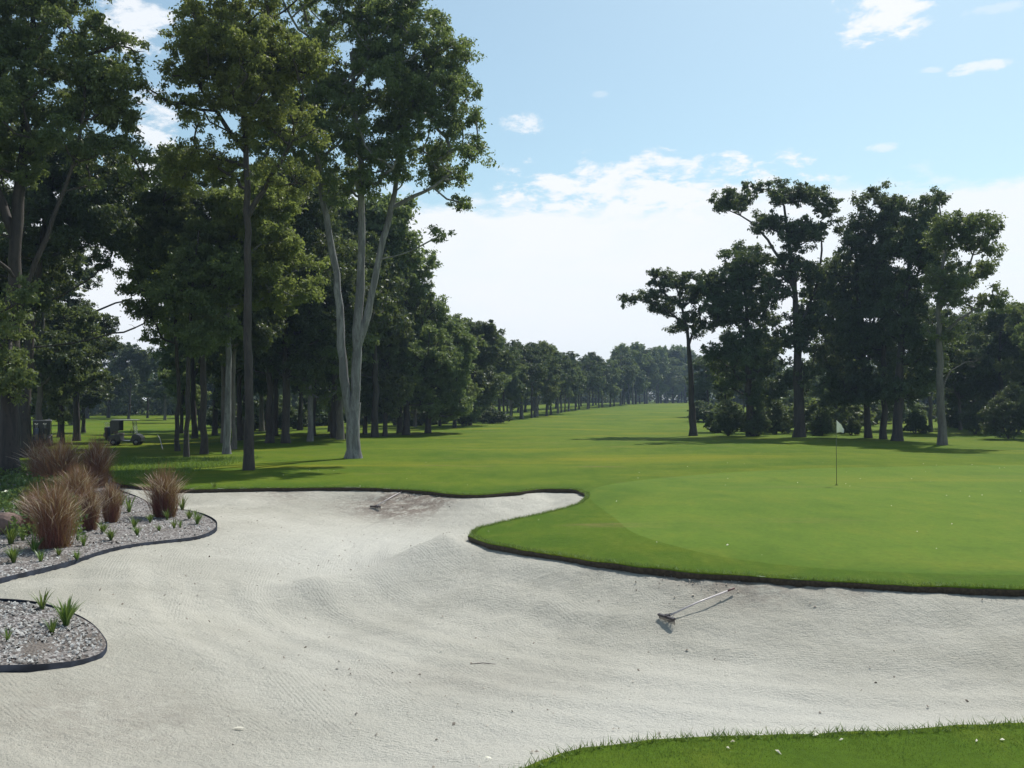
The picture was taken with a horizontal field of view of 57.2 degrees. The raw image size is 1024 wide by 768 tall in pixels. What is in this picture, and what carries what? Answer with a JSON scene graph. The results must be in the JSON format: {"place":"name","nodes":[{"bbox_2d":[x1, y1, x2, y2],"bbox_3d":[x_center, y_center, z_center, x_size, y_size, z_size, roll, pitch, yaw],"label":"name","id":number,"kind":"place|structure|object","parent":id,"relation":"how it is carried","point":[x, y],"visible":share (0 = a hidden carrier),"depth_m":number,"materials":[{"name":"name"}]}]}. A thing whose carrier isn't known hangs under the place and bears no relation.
{"place":"outdoors","nodes":[
{"label":"outdoors","id":0,"kind":"place"},
{"bbox_2d":[10,470,103,548],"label":"fountain grass","id":1,"kind":"object","parent":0,"point":[54,522],"depth_m":18.95,"materials":[{"name":"brown plant"}]},
{"bbox_2d":[21,455,262,478],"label":"rough grass","id":2,"kind":"structure","parent":0,"point":[132,460],"depth_m":40.12,"materials":[{"name":"green plant"}]},
{"bbox_2d":[134,464,190,517],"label":"fountain grass","id":3,"kind":"object","parent":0,"point":[164,496],"depth_m":23.88,"materials":[{"name":"brown plant"}]},
{"bbox_2d":[0,488,1023,767],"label":"bunker sand","id":4,"kind":"structure","parent":0,"point":[168,682],"depth_m":12.89,"materials":[{"name":"white sand"}]},
{"bbox_2d":[0,601,105,664],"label":"planting bed","id":5,"kind":"object","parent":4,"relation":"on","point":[38,647],"visible":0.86,"depth_m":12.28,"materials":[{"name":"grey gravel"}]},
{"bbox_2d":[45,594,84,625],"bbox_3d":[-6.149,3.112,12.908,0.546,0.454,0.615,0,-1,-21],"label":"strappy plant","id":6,"kind":"object","parent":5,"relation":"on","point":[68,611],"visible":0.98,"depth_m":12.88,"materials":[{"name":"green plant"}]},
{"bbox_2d":[0,598,106,672],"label":"garden edging","id":7,"kind":"object","parent":4,"relation":"on","point":[24,668],"visible":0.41,"depth_m":11.35,"materials":[{"name":"black plastic"}]},
{"bbox_2d":[20,491,1023,767],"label":"sand clods","id":8,"kind":"object","parent":4,"relation":"on","point":[476,637],"visible":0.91,"depth_m":14.15,"materials":[{"name":"beige sand"}]},
{"bbox_2d":[20,400,1023,767],"bbox_3d":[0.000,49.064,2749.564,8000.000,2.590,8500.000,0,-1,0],"label":"ground","id":9,"kind":"structure","parent":0,"point":[594,446],"depth_m":39.65,"materials":[{"name":"green plant"}]},
{"bbox_2d":[32,420,52,446],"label":"golf cart","id":10,"kind":"object","parent":9,"relation":"on","point":[40,425],"visible":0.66,"depth_m":65.02,"materials":[{"name":"paint"}]},
{"bbox_2d":[0,174,88,313],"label":"gum tree","id":11,"kind":"object","parent":9,"relation":"on","point":[26,264],"visible":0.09,"depth_m":52.09,"materials":[{"name":"green plant"}]},
{"bbox_2d":[0,264,102,445],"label":"gum tree","id":12,"kind":"object","parent":9,"relation":"on","point":[56,365],"visible":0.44,"depth_m":65.33,"materials":[{"name":"green plant"}]},
{"bbox_2d":[23,301,110,443],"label":"gum tree","id":13,"kind":"object","parent":9,"relation":"on","point":[58,395],"visible":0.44,"depth_m":69.58,"materials":[{"name":"green plant"}]},
{"bbox_2d":[19,247,131,440],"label":"gum tree","id":14,"kind":"object","parent":9,"relation":"on","point":[107,322],"visible":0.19,"depth_m":77.03,"materials":[{"name":"green plant"}]},
{"bbox_2d":[0,86,159,457],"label":"gum tree","id":15,"kind":"object","parent":9,"relation":"on","point":[91,221],"visible":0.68,"depth_m":46.24,"materials":[{"name":"green plant"}]},
{"bbox_2d":[67,337,124,432],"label":"gum tree","id":16,"kind":"object","parent":9,"relation":"on","point":[91,397],"visible":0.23,"depth_m":94.91,"materials":[{"name":"green plant"}]},
{"bbox_2d":[0,474,216,577],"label":"planting bed","id":17,"kind":"object","parent":9,"relation":"on","point":[28,552],"visible":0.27,"depth_m":20.58,"materials":[{"name":"grey gravel"}]},
{"bbox_2d":[10,481,43,533],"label":"fountain grass","id":18,"kind":"object","parent":17,"relation":"on","point":[26,510],"depth_m":20.83,"materials":[{"name":"brown plant"}]},
{"bbox_2d":[13,434,56,482],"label":"fountain grass","id":19,"kind":"object","parent":17,"relation":"on","point":[32,450],"depth_m":32.61,"materials":[{"name":"brown plant"}]},
{"bbox_2d":[0,466,88,540],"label":"ground cover","id":20,"kind":"object","parent":17,"relation":"on","point":[16,479],"visible":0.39,"depth_m":25.75,"materials":[{"name":"green plant"}]},
{"bbox_2d":[20,432,91,489],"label":"fountain grass","id":21,"kind":"object","parent":17,"relation":"on","point":[54,459],"depth_m":30.66,"materials":[{"name":"brown plant"}]},
{"bbox_2d":[46,456,111,498],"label":"fountain grass","id":22,"kind":"object","parent":17,"relation":"on","point":[76,477],"depth_m":25.93,"materials":[{"name":"brown plant"}]},
{"bbox_2d":[0,0,170,478],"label":"gum tree","id":23,"kind":"object","parent":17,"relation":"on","point":[25,44],"visible":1,"depth_m":34.10,"materials":[{"name":"green plant"}]},
{"bbox_2d":[71,477,113,530],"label":"fountain grass","id":24,"kind":"object","parent":17,"relation":"on","point":[90,523],"depth_m":21.36,"materials":[{"name":"brown plant"}]},
{"bbox_2d":[74,432,125,487],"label":"fountain grass","id":25,"kind":"object","parent":17,"relation":"on","point":[99,457],"depth_m":30.92,"materials":[{"name":"brown plant"}]},
{"bbox_2d":[96,474,133,522],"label":"fountain grass","id":26,"kind":"object","parent":17,"relation":"on","point":[112,508],"depth_m":22.90,"materials":[{"name":"brown plant"}]},
{"bbox_2d":[0,485,216,583],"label":"garden edging","id":27,"kind":"object","parent":9,"relation":"on","point":[46,569],"visible":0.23,"depth_m":18.64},
{"bbox_2d":[102,342,139,417],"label":"gum tree","id":28,"kind":"object","parent":9,"relation":"on","point":[120,393],"visible":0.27,"depth_m":173.16,"materials":[{"name":"green plant"}]},
{"bbox_2d":[106,419,144,444],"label":"golf cart","id":29,"kind":"object","parent":9,"relation":"on","point":[116,425],"visible":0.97,"depth_m":67.47,"materials":[{"name":"paint"}]},
{"bbox_2d":[108,343,151,418],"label":"gum tree","id":30,"kind":"object","parent":9,"relation":"on","point":[137,358],"visible":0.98,"depth_m":162.10,"materials":[{"name":"green plant"}]},
{"bbox_2d":[131,355,158,417],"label":"gum tree","id":31,"kind":"object","parent":9,"relation":"on","point":[144,373],"visible":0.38,"depth_m":168.84,"materials":[{"name":"green plant"}]},
{"bbox_2d":[107,183,184,450],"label":"gum tree","id":32,"kind":"object","parent":9,"relation":"on","point":[137,275],"visible":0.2,"depth_m":53.40,"materials":[{"name":"green plant"}]},
{"bbox_2d":[141,351,169,419],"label":"gum tree","id":33,"kind":"object","parent":9,"relation":"on","point":[155,388],"visible":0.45,"depth_m":155.86,"materials":[{"name":"green plant"}]},
{"bbox_2d":[18,372,297,415],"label":"distant wood","id":34,"kind":"object","parent":9,"relation":"on","point":[140,407],"visible":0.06,"depth_m":194.36,"materials":[{"name":"green plant"}]},
{"bbox_2d":[142,324,211,432],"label":"gum tree","id":35,"kind":"object","parent":9,"relation":"on","point":[168,355],"visible":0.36,"depth_m":94.04,"materials":[{"name":"green plant"}]},
{"bbox_2d":[146,276,209,438],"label":"gum tree","id":36,"kind":"object","parent":9,"relation":"on","point":[193,375],"visible":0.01,"depth_m":79.73,"materials":[{"name":"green plant"}]},
{"bbox_2d":[115,140,251,453],"bbox_3d":[-17.386,-4.626,49.830,7.494,16.952,6.509,0,-1,0],"label":"gum tree","id":37,"kind":"object","parent":9,"relation":"on","point":[185,218],"visible":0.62,"depth_m":49.24,"materials":[{"name":"green plant"}]},
{"bbox_2d":[138,230,258,456],"bbox_3d":[-15.160,-1.971,46.961,4.395,11.482,5.894,-1,-1,40],"label":"gum tree","id":38,"kind":"object","parent":9,"relation":"on","point":[218,268],"visible":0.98,"depth_m":46.46,"materials":[{"name":"green plant"}]},
{"bbox_2d":[182,358,243,435],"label":"gum tree","id":39,"kind":"object","parent":9,"relation":"on","point":[216,396],"visible":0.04,"depth_m":87.32,"materials":[{"name":"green plant"}]},
{"bbox_2d":[196,354,243,440],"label":"gum tree","id":40,"kind":"object","parent":9,"relation":"on","point":[238,382],"visible":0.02,"depth_m":69.80,"materials":[{"name":"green plant"}]},
{"bbox_2d":[160,273,280,442],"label":"gum tree","id":41,"kind":"object","parent":9,"relation":"on","point":[221,371],"visible":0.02,"depth_m":65.89,"materials":[{"name":"green plant"}]},
{"bbox_2d":[135,0,342,470],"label":"gum tree","id":42,"kind":"object","parent":9,"relation":"on","point":[249,48],"visible":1,"depth_m":36.24,"materials":[{"name":"green plant"}]},
{"bbox_2d":[211,257,291,448],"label":"gum tree","id":43,"kind":"object","parent":9,"relation":"on","point":[265,334],"visible":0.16,"depth_m":54.10,"materials":[{"name":"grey plant"}]},
{"bbox_2d":[217,155,305,442],"bbox_3d":[-16.656,-5.269,61.580,7.796,18.773,7.588,0,-1,5],"label":"gum tree","id":44,"kind":"object","parent":9,"relation":"on","point":[269,437],"visible":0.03,"depth_m":61.72,"materials":[{"name":"green plant"}]},
{"bbox_2d":[241,366,282,435],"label":"gum tree","id":45,"kind":"object","parent":9,"relation":"on","point":[259,386],"visible":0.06,"depth_m":80.24,"materials":[{"name":"green plant"}]},
{"bbox_2d":[202,170,330,453],"bbox_3d":[-13.207,-3.858,49.905,7.132,15.356,6.830,0,-1,-14],"label":"gum tree","id":46,"kind":"object","parent":9,"relation":"on","point":[273,286],"visible":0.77,"depth_m":48.74,"materials":[{"name":"green plant"}]},
{"bbox_2d":[253,349,281,435],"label":"gum tree","id":47,"kind":"object","parent":9,"relation":"on","point":[261,376],"depth_m":74.77,"materials":[{"name":"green plant"}]},
{"bbox_2d":[235,396,304,429],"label":"shrub","id":48,"kind":"object","parent":9,"relation":"on","point":[293,418],"visible":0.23,"depth_m":98.86,"materials":[{"name":"green plant"}]},
{"bbox_2d":[279,379,321,430],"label":"gum tree","id":49,"kind":"object","parent":9,"relation":"on","point":[295,390],"visible":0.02,"depth_m":92.33,"materials":[{"name":"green plant"}]},
{"bbox_2d":[237,142,367,442],"bbox_3d":[-13.665,-5.725,61.268,8.657,19.366,9.137,-1,-1,36],"label":"gum tree","id":50,"kind":"object","parent":9,"relation":"on","point":[311,217],"visible":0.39,"depth_m":60.30,"materials":[{"name":"green plant"}]},
{"bbox_2d":[277,191,385,440],"bbox_3d":[-12.865,-5.010,63.553,7.290,18.018,7.734,-1,-1,40],"label":"gum tree","id":51,"kind":"object","parent":9,"relation":"on","point":[306,389],"visible":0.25,"depth_m":63.16,"materials":[{"name":"green plant"}]},
{"bbox_2d":[289,213,413,439],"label":"gum tree","id":52,"kind":"object","parent":9,"relation":"on","point":[381,315],"visible":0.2,"depth_m":65.80,"materials":[{"name":"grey plant"}]},
{"bbox_2d":[330,180,399,437],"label":"gum tree","id":53,"kind":"object","parent":9,"relation":"on","point":[351,224],"visible":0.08,"depth_m":69.61,"materials":[{"name":"green plant"}]},
{"bbox_2d":[237,0,499,458],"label":"gum tree","id":54,"kind":"object","parent":9,"relation":"on","point":[408,94],"visible":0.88,"depth_m":44.11,"materials":[{"name":"green plant"}]},
{"bbox_2d":[348,191,427,436],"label":"gum tree","id":55,"kind":"object","parent":9,"relation":"on","point":[401,236],"visible":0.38,"depth_m":69.83,"materials":[{"name":"green plant"}]},
{"bbox_2d":[361,287,419,436],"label":"gum tree","id":56,"kind":"object","parent":9,"relation":"on","point":[399,386],"visible":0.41,"depth_m":73.09,"materials":[{"name":"green plant"}]},
{"bbox_2d":[360,249,463,434],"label":"gum tree","id":57,"kind":"object","parent":9,"relation":"on","point":[412,348],"visible":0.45,"depth_m":75.96,"materials":[{"name":"green plant"}]},
{"bbox_2d":[410,311,482,432],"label":"gum tree","id":58,"kind":"object","parent":9,"relation":"on","point":[450,382],"visible":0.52,"depth_m":78.63,"materials":[{"name":"green plant"}]},
{"bbox_2d":[446,313,486,427],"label":"gum tree","id":59,"kind":"object","parent":9,"relation":"on","point":[471,388],"visible":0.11,"depth_m":91.77,"materials":[{"name":"green plant"}]},
{"bbox_2d":[461,317,515,424],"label":"gum tree","id":60,"kind":"object","parent":9,"relation":"on","point":[487,355],"visible":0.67,"depth_m":98.11,"materials":[{"name":"green plant"}]},
{"bbox_2d":[263,386,714,408],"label":"distant wood","id":61,"kind":"object","parent":9,"relation":"on","point":[540,398],"visible":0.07,"depth_m":321.19,"materials":[{"name":"green plant"}]},
{"bbox_2d":[476,407,513,423],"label":"shrub","id":62,"kind":"object","parent":9,"relation":"on","point":[490,415],"visible":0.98,"depth_m":105.02,"materials":[{"name":"green plant"}]},
{"bbox_2d":[478,336,512,409],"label":"gum tree","id":63,"kind":"object","parent":9,"relation":"on","point":[489,402],"visible":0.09,"depth_m":111.62,"materials":[{"name":"green plant"}]},
{"bbox_2d":[504,346,529,415],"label":"gum tree","id":64,"kind":"object","parent":9,"relation":"on","point":[515,387],"visible":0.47,"depth_m":119.15,"materials":[{"name":"green plant"}]},
{"bbox_2d":[509,339,547,418],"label":"gum tree","id":65,"kind":"object","parent":9,"relation":"on","point":[537,371],"visible":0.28,"depth_m":126.36,"materials":[{"name":"green plant"}]},
{"bbox_2d":[525,341,549,417],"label":"gum tree","id":66,"kind":"object","parent":9,"relation":"on","point":[541,358],"visible":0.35,"depth_m":129.97,"materials":[{"name":"green plant"}]},
{"bbox_2d":[529,340,554,416],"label":"gum tree","id":67,"kind":"object","parent":9,"relation":"on","point":[548,351],"visible":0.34,"depth_m":133.24,"materials":[{"name":"green plant"}]},
{"bbox_2d":[530,355,567,415],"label":"gum tree","id":68,"kind":"object","parent":9,"relation":"on","point":[548,380],"visible":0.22,"depth_m":136.79,"materials":[{"name":"green plant"}]},
{"bbox_2d":[540,345,564,415],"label":"gum tree","id":69,"kind":"object","parent":9,"relation":"on","point":[552,391],"visible":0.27,"depth_m":140.81,"materials":[{"name":"green plant"}]},
{"bbox_2d":[85,473,1023,767],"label":"bunker lip","id":70,"kind":"object","parent":9,"relation":"on","point":[943,589],"visible":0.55,"depth_m":15.31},
{"bbox_2d":[556,352,584,413],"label":"gum tree","id":71,"kind":"object","parent":9,"relation":"on","point":[570,378],"visible":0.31,"depth_m":150.26,"materials":[{"name":"green plant"}]},
{"bbox_2d":[577,356,606,408],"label":"gum tree","id":72,"kind":"object","parent":9,"relation":"on","point":[593,378],"visible":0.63,"depth_m":183.35,"materials":[{"name":"green plant"}]},
{"bbox_2d":[591,361,621,406],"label":"gum tree","id":73,"kind":"object","parent":9,"relation":"on","point":[614,379],"visible":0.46,"depth_m":202.72,"materials":[{"name":"green plant"}]},
{"bbox_2d":[607,348,637,404],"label":"gum tree","id":74,"kind":"object","parent":9,"relation":"on","point":[631,371],"visible":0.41,"depth_m":224.01,"materials":[{"name":"green plant"}]},
{"bbox_2d":[628,341,652,403],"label":"gum tree","id":75,"kind":"object","parent":9,"relation":"on","point":[640,360],"visible":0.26,"depth_m":254.91,"materials":[{"name":"green plant"}]},
{"bbox_2d":[616,267,729,435],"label":"gum tree","id":76,"kind":"object","parent":9,"relation":"on","point":[666,306],"visible":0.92,"depth_m":73.99,"materials":[{"name":"green plant"}]},
{"bbox_2d":[664,348,687,402],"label":"gum tree","id":77,"kind":"object","parent":9,"relation":"on","point":[678,353],"visible":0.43,"depth_m":312.84,"materials":[{"name":"green plant"}]},
{"bbox_2d":[683,353,713,405],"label":"gum tree","id":78,"kind":"object","parent":9,"relation":"on","point":[702,387],"visible":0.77,"depth_m":131.39,"materials":[{"name":"green plant"}]},
{"bbox_2d":[706,399,745,435],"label":"shrub","id":79,"kind":"object","parent":9,"relation":"on","point":[728,423],"visible":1,"depth_m":73.50,"materials":[{"name":"green plant"}]},
{"bbox_2d":[710,327,742,431],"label":"gum tree","id":80,"kind":"object","parent":9,"relation":"on","point":[723,388],"visible":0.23,"depth_m":83.76,"materials":[{"name":"green plant"}]},
{"bbox_2d":[695,239,785,435],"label":"gum tree","id":81,"kind":"object","parent":9,"relation":"on","point":[748,352],"visible":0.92,"depth_m":71.78,"materials":[{"name":"green plant"}]},
{"bbox_2d":[742,405,772,435],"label":"shrub","id":82,"kind":"object","parent":9,"relation":"on","point":[759,423],"visible":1,"depth_m":72.13,"materials":[{"name":"green plant"}]},
{"bbox_2d":[737,326,802,416],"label":"gum tree","id":83,"kind":"object","parent":9,"relation":"on","point":[776,388],"visible":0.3,"depth_m":80.83,"materials":[{"name":"green plant"}]},
{"bbox_2d":[706,175,844,436],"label":"gum tree","id":84,"kind":"object","parent":9,"relation":"on","point":[803,328],"visible":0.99,"depth_m":69.50,"materials":[{"name":"green plant"}]},
{"bbox_2d":[764,399,791,433],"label":"shrub","id":85,"kind":"object","parent":9,"relation":"on","point":[775,412],"visible":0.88,"depth_m":75.67,"materials":[{"name":"green plant"}]},
{"bbox_2d":[535,723,1023,767],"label":"short grass","id":86,"kind":"structure","parent":9,"relation":"on","point":[848,743],"depth_m":7.49,"materials":[{"name":"green plant"}]},
{"bbox_2d":[589,465,1023,574],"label":"putting green","id":87,"kind":"object","parent":9,"relation":"on","point":[819,518],"visible":1,"depth_m":21.85,"materials":[{"name":"green plant"}]},
{"bbox_2d":[786,389,844,431],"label":"shrub","id":88,"kind":"object","parent":9,"relation":"on","point":[809,407],"visible":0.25,"depth_m":82.90,"materials":[{"name":"green plant"}]},
{"bbox_2d":[805,401,837,435],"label":"shrub","id":89,"kind":"object","parent":9,"relation":"on","point":[824,424],"visible":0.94,"depth_m":72.55,"materials":[{"name":"green plant"}]},
{"bbox_2d":[787,256,872,430],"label":"gum tree","id":90,"kind":"object","parent":9,"relation":"on","point":[831,313],"visible":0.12,"depth_m":83.27,"materials":[{"name":"green plant"}]},
{"bbox_2d":[810,388,876,424],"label":"shrub","id":91,"kind":"object","parent":9,"relation":"on","point":[859,415],"visible":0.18,"depth_m":85.26,"materials":[{"name":"green plant"}]},
{"bbox_2d":[808,212,897,437],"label":"gum tree","id":92,"kind":"object","parent":9,"relation":"on","point":[851,332],"visible":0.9,"depth_m":68.88,"materials":[{"name":"green plant"}]},
{"bbox_2d":[841,180,915,438],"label":"gum tree","id":93,"kind":"object","parent":9,"relation":"on","point":[870,275],"visible":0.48,"depth_m":67.88,"materials":[{"name":"green plant"}]},
{"bbox_2d":[862,186,967,440],"bbox_3d":[27.929,-4.848,65.408,6.054,17.852,6.611,0,-1,0],"label":"gum tree","id":94,"kind":"object","parent":9,"relation":"on","point":[904,298],"visible":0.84,"depth_m":64.74,"materials":[{"name":"green plant"}]},
{"bbox_2d":[903,411,930,433],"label":"shrub","id":95,"kind":"object","parent":9,"relation":"on","point":[916,425],"visible":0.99,"depth_m":77.71,"materials":[{"name":"green plant"}]},
{"bbox_2d":[904,302,971,431],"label":"gum tree","id":96,"kind":"object","parent":9,"relation":"on","point":[957,356],"visible":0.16,"depth_m":79.31,"materials":[{"name":"green plant"}]},
{"bbox_2d":[933,344,989,429],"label":"gum tree","id":97,"kind":"object","parent":9,"relation":"on","point":[954,393],"visible":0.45,"depth_m":83.77,"materials":[{"name":"green plant"}]},
{"bbox_2d":[934,394,991,427],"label":"shrub","id":98,"kind":"object","parent":9,"relation":"on","point":[950,415],"visible":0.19,"depth_m":89.44,"materials":[{"name":"green plant"}]},
{"bbox_2d":[935,328,992,415],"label":"gum tree","id":99,"kind":"object","parent":9,"relation":"on","point":[978,338],"visible":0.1,"depth_m":87.26,"materials":[{"name":"green plant"}]},
{"bbox_2d":[916,208,1018,444],"bbox_3d":[28.401,-3.526,58.934,5.687,14.933,5.471,-1,-1,37],"label":"gum tree","id":100,"kind":"object","parent":9,"relation":"on","point":[968,228],"visible":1,"depth_m":58.84,"materials":[{"name":"green plant"}]},
{"bbox_2d":[955,401,991,433],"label":"shrub","id":101,"kind":"object","parent":9,"relation":"on","point":[969,417],"visible":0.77,"depth_m":75.61,"materials":[{"name":"green plant"}]},
{"bbox_2d":[951,299,1023,431],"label":"gum tree","id":102,"kind":"object","parent":9,"relation":"on","point":[988,321],"visible":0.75,"depth_m":80.52,"materials":[{"name":"green plant"}]},
{"bbox_2d":[977,382,1023,438],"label":"shrub","id":103,"kind":"object","parent":9,"relation":"on","point":[1010,407],"visible":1,"depth_m":67.49,"materials":[{"name":"green plant"}]},
{"bbox_2d":[993,302,1023,398],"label":"gum tree","id":104,"kind":"object","parent":9,"relation":"on","point":[1012,374],"visible":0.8,"depth_m":76.33,"materials":[{"name":"green plant"}]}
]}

